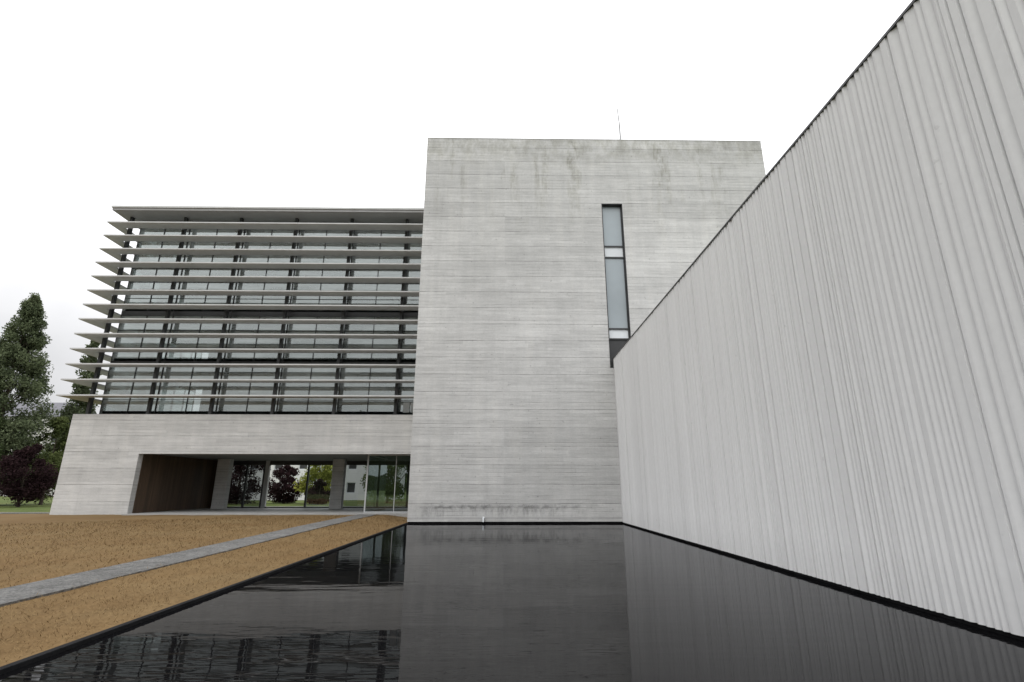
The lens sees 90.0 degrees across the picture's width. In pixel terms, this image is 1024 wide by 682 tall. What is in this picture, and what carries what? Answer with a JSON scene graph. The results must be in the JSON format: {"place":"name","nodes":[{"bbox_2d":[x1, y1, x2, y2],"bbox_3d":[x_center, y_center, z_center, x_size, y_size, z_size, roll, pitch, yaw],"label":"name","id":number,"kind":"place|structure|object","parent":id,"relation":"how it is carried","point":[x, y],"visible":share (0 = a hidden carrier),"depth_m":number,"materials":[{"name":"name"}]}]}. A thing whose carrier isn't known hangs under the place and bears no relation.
{"place":"outdoors","nodes":[
{"label":"outdoors","id":0,"kind":"place"},
{"bbox_2d":[0,512,49,513],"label":"footpath","id":1,"kind":"structure","parent":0,"point":[24,512],"depth_m":33.27,"materials":[{"name":"grey concrete"}]},
{"bbox_2d":[3,403,96,495],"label":"house","id":2,"kind":"structure","parent":0,"point":[56,406],"depth_m":112.61,"materials":[{"name":"stone"}]},
{"bbox_2d":[0,514,377,606],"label":"path","id":3,"kind":"structure","parent":0,"point":[25,592],"depth_m":10.10,"materials":[{"name":"grey concrete"}]},
{"bbox_2d":[0,514,406,666],"bbox_3d":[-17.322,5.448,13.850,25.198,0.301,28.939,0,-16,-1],"label":"gravel","id":4,"kind":"object","parent":0,"point":[117,533],"visible":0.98,"depth_m":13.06,"materials":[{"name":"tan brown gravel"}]},
{"bbox_2d":[0,496,407,522],"bbox_3d":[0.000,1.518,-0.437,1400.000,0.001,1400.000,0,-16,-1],"label":"ground","id":5,"kind":"structure","parent":0,"point":[6,504],"depth_m":48.66,"materials":[{"name":"green plant"}]},
{"bbox_2d":[0,417,11,495],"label":"broadleaf tree","id":6,"kind":"object","parent":5,"relation":"on","point":[2,421],"visible":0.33,"depth_m":48.06,"materials":[{"name":"green plant"}]},
{"bbox_2d":[0,443,58,506],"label":"plum tree","id":7,"kind":"object","parent":5,"relation":"on","point":[38,484],"visible":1,"depth_m":44.85,"materials":[{"name":"purple plant"}]},
{"bbox_2d":[0,292,60,498],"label":"poplar tree","id":8,"kind":"object","parent":5,"relation":"on","point":[15,352],"visible":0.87,"depth_m":51.03,"materials":[{"name":"green plant"}]},
{"bbox_2d":[24,416,69,504],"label":"broadleaf tree","id":9,"kind":"object","parent":5,"relation":"on","point":[61,425],"visible":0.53,"depth_m":51.59,"materials":[{"name":"green plant"}]},
{"bbox_2d":[49,340,100,491],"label":"broadleaf tree","id":10,"kind":"object","parent":5,"relation":"on","point":[70,409],"visible":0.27,"depth_m":57.29,"materials":[{"name":"green plant"}]},
{"bbox_2d":[0,523,407,674],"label":"pool kerb","id":11,"kind":"structure","parent":5,"relation":"on","point":[9,667],"depth_m":6.36,"materials":[{"name":"black stone"}]},
{"bbox_2d":[267,465,303,503],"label":"plum tree","id":12,"kind":"object","parent":5,"relation":"on","point":[278,492],"visible":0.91,"depth_m":54.80,"materials":[{"name":"purple plant"}]},
{"bbox_2d":[293,465,332,503],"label":"broadleaf tree","id":13,"kind":"object","parent":5,"relation":"on","point":[325,473],"visible":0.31,"depth_m":54.00,"materials":[{"name":"green plant"}]},
{"bbox_2d":[304,479,329,504],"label":"bush","id":14,"kind":"object","parent":5,"relation":"on","point":[317,494],"visible":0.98,"depth_m":51.33,"materials":[{"name":"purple plant"}]},
{"bbox_2d":[407,137,765,522],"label":"concrete tower","id":15,"kind":"structure","parent":5,"relation":"on","point":[552,271],"depth_m":27.37,"materials":[{"name":"grey concrete"}]},
{"bbox_2d":[601,203,630,367],"bbox_3d":[5.637,-3.149,27.808,1.168,9.520,0.352,0,-16,-1],"label":"window","id":16,"kind":"structure","parent":15,"relation":"in","point":[619,331],"depth_m":27.93,"materials":[{"name":"grey glass"}]},
{"bbox_2d":[617,108,620,138],"bbox_3d":[6.587,-12.859,31.277,0.300,3.201,0.300,0,-16,-1],"label":"antenna","id":17,"kind":"object","parent":15,"relation":"on","point":[619,125],"visible":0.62,"depth_m":31.32,"materials":[{"name":"grey metal"}]},
{"bbox_2d":[612,0,1023,640],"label":"fluted building","id":18,"kind":"structure","parent":5,"relation":"on","point":[818,366],"depth_m":7.78,"materials":[{"name":"white concrete"}]},
{"bbox_2d":[49,205,423,516],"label":"office building","id":19,"kind":"structure","parent":0,"point":[299,325],"depth_m":31.72,"materials":[{"name":"pale grey aluminium"},{"name":"glass"},{"name":"dark bronze metal"}]},
{"bbox_2d":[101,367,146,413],"bbox_3d":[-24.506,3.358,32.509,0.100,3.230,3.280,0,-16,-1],"label":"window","id":20,"kind":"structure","parent":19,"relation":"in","point":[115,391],"depth_m":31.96,"materials":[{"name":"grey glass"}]},
{"bbox_2d":[99,367,162,413],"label":"window","id":21,"kind":"structure","parent":19,"relation":"in","point":[137,388],"depth_m":30.89,"materials":[{"name":"grey glass"}]},
{"bbox_2d":[112,324,157,369],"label":"window","id":22,"kind":"structure","parent":19,"relation":"in","point":[130,342],"depth_m":33.32,"materials":[{"name":"grey glass"}]},
{"bbox_2d":[110,313,173,362],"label":"window","id":23,"kind":"structure","parent":19,"relation":"in","point":[123,327],"depth_m":31.73,"materials":[{"name":"grey glass"}]},
{"bbox_2d":[125,269,165,303],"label":"window","id":24,"kind":"structure","parent":19,"relation":"in","point":[139,272],"depth_m":33.86,"materials":[{"name":"grey glass"}]},
{"bbox_2d":[122,268,181,312],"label":"window","id":25,"kind":"structure","parent":19,"relation":"in","point":[128,298],"depth_m":32.54,"materials":[{"name":"grey glass"}]},
{"bbox_2d":[135,228,172,284],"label":"window","id":26,"kind":"structure","parent":19,"relation":"in","point":[150,243],"depth_m":34.89,"materials":[{"name":"grey glass"}]},
{"bbox_2d":[142,383,175,410],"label":"window","id":27,"kind":"structure","parent":19,"relation":"in","point":[174,384],"depth_m":36.29,"materials":[{"name":"grey glass"}]},
{"bbox_2d":[133,221,189,261],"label":"window","id":28,"kind":"structure","parent":19,"relation":"in","point":[142,232],"depth_m":33.48,"materials":[{"name":"grey glass"}]},
{"bbox_2d":[155,331,183,358],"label":"window","id":29,"kind":"structure","parent":19,"relation":"in","point":[173,342],"depth_m":37.15,"materials":[{"name":"grey glass"}]},
{"bbox_2d":[164,288,186,297],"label":"window","id":30,"kind":"structure","parent":19,"relation":"in","point":[180,296],"depth_m":37.85,"materials":[{"name":"grey glass"}]},
{"bbox_2d":[172,255,194,297],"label":"window","id":31,"kind":"structure","parent":19,"relation":"in","point":[188,256],"depth_m":38.79,"materials":[{"name":"grey glass"}]},
{"bbox_2d":[173,383,195,410],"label":"window","id":32,"kind":"structure","parent":19,"relation":"in","point":[182,408],"depth_m":38.50,"materials":[{"name":"grey glass"}]},
{"bbox_2d":[154,363,222,413],"bbox_3d":[-19.479,2.905,30.931,3.580,3.230,0.100,0,-16,-1],"label":"window","id":33,"kind":"structure","parent":19,"relation":"in","point":[172,373],"depth_m":30.98,"materials":[{"name":"grey glass"}]},
{"bbox_2d":[177,341,201,383],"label":"window","id":34,"kind":"structure","parent":19,"relation":"in","point":[186,343],"depth_m":39.21,"materials":[{"name":"grey glass"}]},
{"bbox_2d":[164,313,230,362],"bbox_3d":[-19.479,-0.200,31.824,3.580,3.230,0.100,0,-16,-1],"label":"window","id":35,"kind":"structure","parent":19,"relation":"in","point":[215,344],"depth_m":31.80,"materials":[{"name":"grey glass"}]},
{"bbox_2d":[174,268,238,312],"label":"window","id":36,"kind":"structure","parent":19,"relation":"in","point":[205,299],"depth_m":32.72,"materials":[{"name":"grey glass"}]},
{"bbox_2d":[184,229,244,261],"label":"window","id":37,"kind":"structure","parent":19,"relation":"in","point":[192,231],"depth_m":33.59,"materials":[{"name":"grey glass"}]},
{"bbox_2d":[215,363,282,413],"bbox_3d":[-15.880,2.920,30.985,3.580,3.230,0.100,0,-16,-1],"label":"window","id":38,"kind":"structure","parent":19,"relation":"in","point":[247,404],"depth_m":30.91,"materials":[{"name":"grey glass"}]},
{"bbox_2d":[224,313,288,362],"bbox_3d":[-15.880,-0.184,31.878,3.580,3.230,0.100,0,-16,-1],"label":"window","id":39,"kind":"structure","parent":19,"relation":"in","point":[244,357],"depth_m":31.81,"materials":[{"name":"grey glass"}]},
{"bbox_2d":[232,268,294,312],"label":"window","id":40,"kind":"structure","parent":19,"relation":"in","point":[264,299],"depth_m":32.68,"materials":[{"name":"grey glass"}]},
{"bbox_2d":[240,222,299,261],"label":"window","id":41,"kind":"structure","parent":19,"relation":"in","point":[247,258],"depth_m":33.43,"materials":[{"name":"grey glass"}]},
{"bbox_2d":[276,363,340,414],"bbox_3d":[-12.280,2.936,31.039,3.580,3.230,0.100,0,-16,-1],"label":"window","id":42,"kind":"structure","parent":19,"relation":"in","point":[287,373],"depth_m":31.12,"materials":[{"name":"grey glass"}]},
{"bbox_2d":[283,313,345,363],"bbox_3d":[-12.280,-0.169,31.932,3.580,3.230,0.100,0,-16,-1],"label":"window","id":43,"kind":"structure","parent":19,"relation":"in","point":[293,328],"depth_m":32.02,"materials":[{"name":"grey glass"}]},
{"bbox_2d":[289,269,350,313],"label":"window","id":44,"kind":"structure","parent":19,"relation":"in","point":[303,300],"depth_m":32.68,"materials":[{"name":"grey glass"}]},
{"bbox_2d":[295,222,353,262],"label":"window","id":45,"kind":"structure","parent":19,"relation":"in","point":[339,259],"depth_m":33.63,"materials":[{"name":"grey glass"}]},
{"bbox_2d":[337,363,399,414],"bbox_3d":[-8.681,2.951,31.093,3.580,3.230,0.100,0,-16,-1],"label":"window","id":46,"kind":"structure","parent":19,"relation":"in","point":[346,373],"depth_m":31.10,"materials":[{"name":"grey glass"}]},
{"bbox_2d":[342,314,402,363],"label":"window","id":47,"kind":"structure","parent":19,"relation":"in","point":[375,329],"depth_m":31.95,"materials":[{"name":"grey glass"}]},
{"bbox_2d":[346,269,405,313],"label":"window","id":48,"kind":"structure","parent":19,"relation":"in","point":[379,286],"depth_m":32.93,"materials":[{"name":"grey glass"}]},
{"bbox_2d":[351,230,408,262],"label":"window","id":49,"kind":"structure","parent":19,"relation":"in","point":[383,246],"depth_m":33.69,"materials":[{"name":"grey glass"}]},
{"bbox_2d":[397,368,414,414],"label":"window","id":50,"kind":"structure","parent":19,"relation":"in","point":[403,377],"depth_m":31.19,"materials":[{"name":"grey glass"}]},
{"bbox_2d":[400,314,417,363],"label":"window","id":51,"kind":"structure","parent":19,"relation":"in","point":[412,329],"depth_m":32.08,"materials":[{"name":"grey glass"}]},
{"bbox_2d":[404,270,420,313],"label":"window","id":52,"kind":"structure","parent":19,"relation":"in","point":[417,272],"depth_m":32.97,"materials":[{"name":"grey glass"}]},
{"bbox_2d":[407,223,422,262],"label":"window","id":53,"kind":"structure","parent":19,"relation":"in","point":[411,259],"depth_m":33.77,"materials":[{"name":"grey glass"}]},
{"bbox_2d":[267,465,330,499],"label":"house","id":54,"kind":"structure","parent":0,"point":[302,468],"depth_m":71.23,"materials":[{"name":"paint"}]},
{"bbox_2d":[299,465,307,468],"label":"window","id":55,"kind":"structure","parent":54,"relation":"in","point":[300,466],"depth_m":71.62,"materials":[{"name":"grey glass"}]},
{"bbox_2d":[0,0,911,413],"label":"sky","id":56,"kind":"structure","parent":0,"point":[104,104],"materials":[{"name":"white"}]},
{"bbox_2d":[0,523,1023,681],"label":"water","id":57,"kind":"structure","parent":0,"point":[515,602],"depth_m":6.21,"materials":[{"name":"black liquid"}]}
]}

